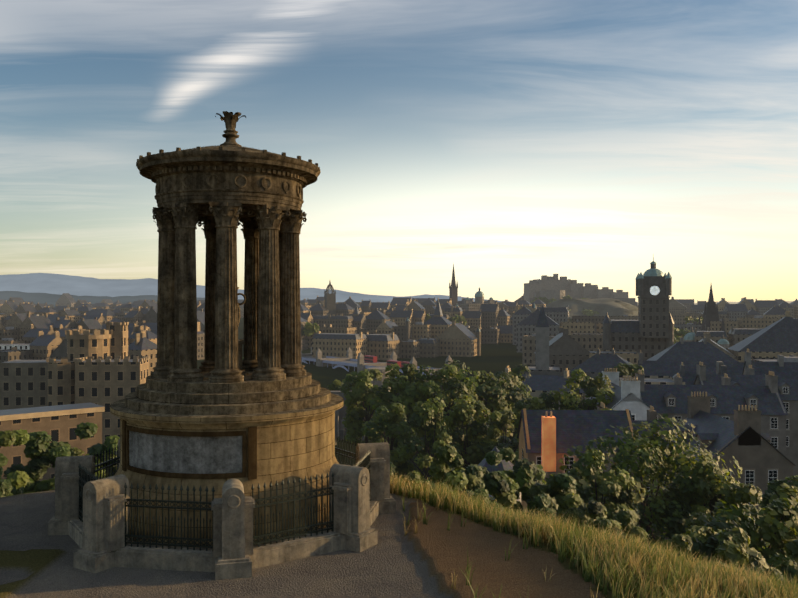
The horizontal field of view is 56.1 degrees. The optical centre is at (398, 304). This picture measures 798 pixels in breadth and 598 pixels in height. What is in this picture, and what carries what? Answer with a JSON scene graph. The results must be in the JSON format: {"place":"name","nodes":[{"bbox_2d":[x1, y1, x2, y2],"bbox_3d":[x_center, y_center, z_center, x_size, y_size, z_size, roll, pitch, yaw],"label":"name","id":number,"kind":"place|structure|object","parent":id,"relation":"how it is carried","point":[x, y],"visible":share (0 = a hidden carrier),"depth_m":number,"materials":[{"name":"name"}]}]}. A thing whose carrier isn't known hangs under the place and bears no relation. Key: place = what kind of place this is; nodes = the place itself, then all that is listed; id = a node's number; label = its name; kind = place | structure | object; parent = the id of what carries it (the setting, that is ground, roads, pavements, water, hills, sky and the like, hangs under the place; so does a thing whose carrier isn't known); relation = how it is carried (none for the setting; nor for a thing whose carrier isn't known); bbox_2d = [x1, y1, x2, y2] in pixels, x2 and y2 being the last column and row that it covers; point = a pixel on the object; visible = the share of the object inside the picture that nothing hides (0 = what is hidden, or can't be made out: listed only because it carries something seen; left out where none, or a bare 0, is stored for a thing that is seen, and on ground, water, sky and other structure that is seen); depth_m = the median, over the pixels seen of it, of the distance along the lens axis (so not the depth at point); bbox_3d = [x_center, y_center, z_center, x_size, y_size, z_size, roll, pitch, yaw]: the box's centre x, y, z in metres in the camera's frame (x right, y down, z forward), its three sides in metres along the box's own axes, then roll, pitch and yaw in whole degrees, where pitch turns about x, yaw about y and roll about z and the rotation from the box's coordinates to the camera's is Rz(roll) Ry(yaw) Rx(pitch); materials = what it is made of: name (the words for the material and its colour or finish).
{"place":"outdoors","nodes":[
{"label":"outdoors","id":0,"kind":"place"},
{"bbox_2d":[0,291,301,306],"bbox_3d":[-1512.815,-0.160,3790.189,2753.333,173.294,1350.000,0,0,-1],"label":"distant hills","id":1,"kind":"structure","parent":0,"point":[41,298],"depth_m":4294.28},
{"bbox_2d":[0,273,509,302],"bbox_3d":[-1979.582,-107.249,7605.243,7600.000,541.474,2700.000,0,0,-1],"label":"distant hills","id":2,"kind":"structure","parent":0,"point":[51,283],"depth_m":8502.22,"materials":[{"name":"blue"}]},
{"bbox_2d":[0,318,796,597],"bbox_3d":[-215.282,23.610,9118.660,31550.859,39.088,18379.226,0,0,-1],"label":"terrain","id":3,"kind":"structure","parent":0,"point":[424,561],"depth_m":11.75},
{"bbox_2d":[48,438,395,579],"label":"fence piers","id":4,"kind":"structure","parent":3,"relation":"on","point":[97,535],"depth_m":11.96,"materials":[{"name":"grey stone"}]},
{"bbox_2d":[78,438,370,550],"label":"fence railings","id":5,"kind":"object","parent":4,"relation":"attached to","point":[363,462],"visible":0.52,"depth_m":12.06,"materials":[{"name":"black metal"}]},
{"bbox_2d":[110,401,342,547],"bbox_3d":[-3.248,3.154,14.439,4.420,2.600,4.420,0,0,-1],"label":"monument drum","id":6,"kind":"object","parent":3,"relation":"on","point":[216,453],"visible":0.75,"depth_m":12.60,"materials":[{"name":"brown stone"}]},
{"bbox_2d":[110,371,342,417],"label":"monument steps","id":7,"kind":"structure","parent":6,"relation":"on","point":[206,398],"depth_m":12.97,"materials":[{"name":"brown stone"}]},
{"bbox_2d":[151,202,306,382],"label":"monument columns","id":8,"kind":"structure","parent":7,"relation":"on","point":[272,335],"depth_m":13.56,"materials":[{"name":"brown stone"}]},
{"bbox_2d":[136,111,320,217],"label":"monument entablature","id":9,"kind":"structure","parent":8,"relation":"on","point":[230,169],"depth_m":13.22,"materials":[{"name":"brown stone"}]},
{"bbox_2d":[238,287,245,375],"bbox_3d":[-3.248,0.514,14.439,0.584,1.700,0.540,0,0,-14],"label":"monument urn","id":10,"kind":"object","parent":7,"relation":"on","point":[240,342],"visible":0.06,"depth_m":14.28,"materials":[{"name":"brown stone"}]},
{"bbox_2d":[331,367,391,441],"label":"building","id":11,"kind":"structure","parent":3,"relation":"on","point":[340,429],"depth_m":188.02,"materials":[{"name":"stone"}]},
{"bbox_2d":[0,258,728,490],"bbox_3d":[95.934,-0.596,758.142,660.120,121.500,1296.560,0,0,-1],"label":"city buildings","id":12,"kind":"structure","parent":3,"relation":"on","point":[93,375],"depth_m":172.25,"materials":[{"name":"stone"}]},
{"bbox_2d":[0,413,797,586],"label":"trees","id":13,"kind":"object","parent":3,"relation":"on","point":[732,525],"visible":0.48,"depth_m":42.06,"materials":[{"name":"green plant"}]},
{"bbox_2d":[0,299,797,384],"bbox_3d":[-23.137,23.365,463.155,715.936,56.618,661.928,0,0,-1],"label":"city buildings","id":14,"kind":"structure","parent":3,"relation":"on","point":[553,341],"depth_m":467.55,"materials":[{"name":"stone"}]},
{"bbox_2d":[0,293,797,323],"bbox_3d":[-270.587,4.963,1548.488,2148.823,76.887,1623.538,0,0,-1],"label":"city buildings","id":15,"kind":"structure","parent":3,"relation":"on","point":[69,306],"depth_m":983.42,"materials":[{"name":"stone"}]},
{"bbox_2d":[242,295,702,359],"bbox_3d":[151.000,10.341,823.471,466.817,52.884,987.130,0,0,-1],"label":"trees","id":16,"kind":"object","parent":3,"relation":"on","point":[309,329],"visible":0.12,"depth_m":705.28,"materials":[{"name":"green plant"}]},
{"bbox_2d":[327,359,643,486],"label":"trees","id":17,"kind":"object","parent":3,"relation":"on","point":[419,406],"visible":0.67,"depth_m":119.96,"materials":[{"name":"green plant"}]},
{"bbox_2d":[390,469,797,597],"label":"grass","id":18,"kind":"structure","parent":3,"relation":"on","point":[675,576],"depth_m":11.54,"materials":[{"name":"green plant"}]},
{"bbox_2d":[469,362,797,539],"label":"city houses","id":19,"kind":"structure","parent":3,"relation":"on","point":[748,421],"depth_m":96.45,"materials":[{"name":"stone"}]},
{"bbox_2d":[0,0,797,302],"label":"sky","id":20,"kind":"structure","parent":0,"point":[509,143],"materials":[{"name":"blue"}]},
{"bbox_2d":[546,298,637,318],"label":"castle hill","id":21,"kind":"structure","parent":0,"point":[609,306],"depth_m":1215.53,"materials":[{"name":"grey stone"}]},
{"bbox_2d":[694,301,792,303],"bbox_3d":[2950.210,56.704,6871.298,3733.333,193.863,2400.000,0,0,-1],"label":"hills","id":22,"kind":"structure","parent":0,"point":[738,302],"depth_m":7956.98,"materials":[{"name":"grey"}]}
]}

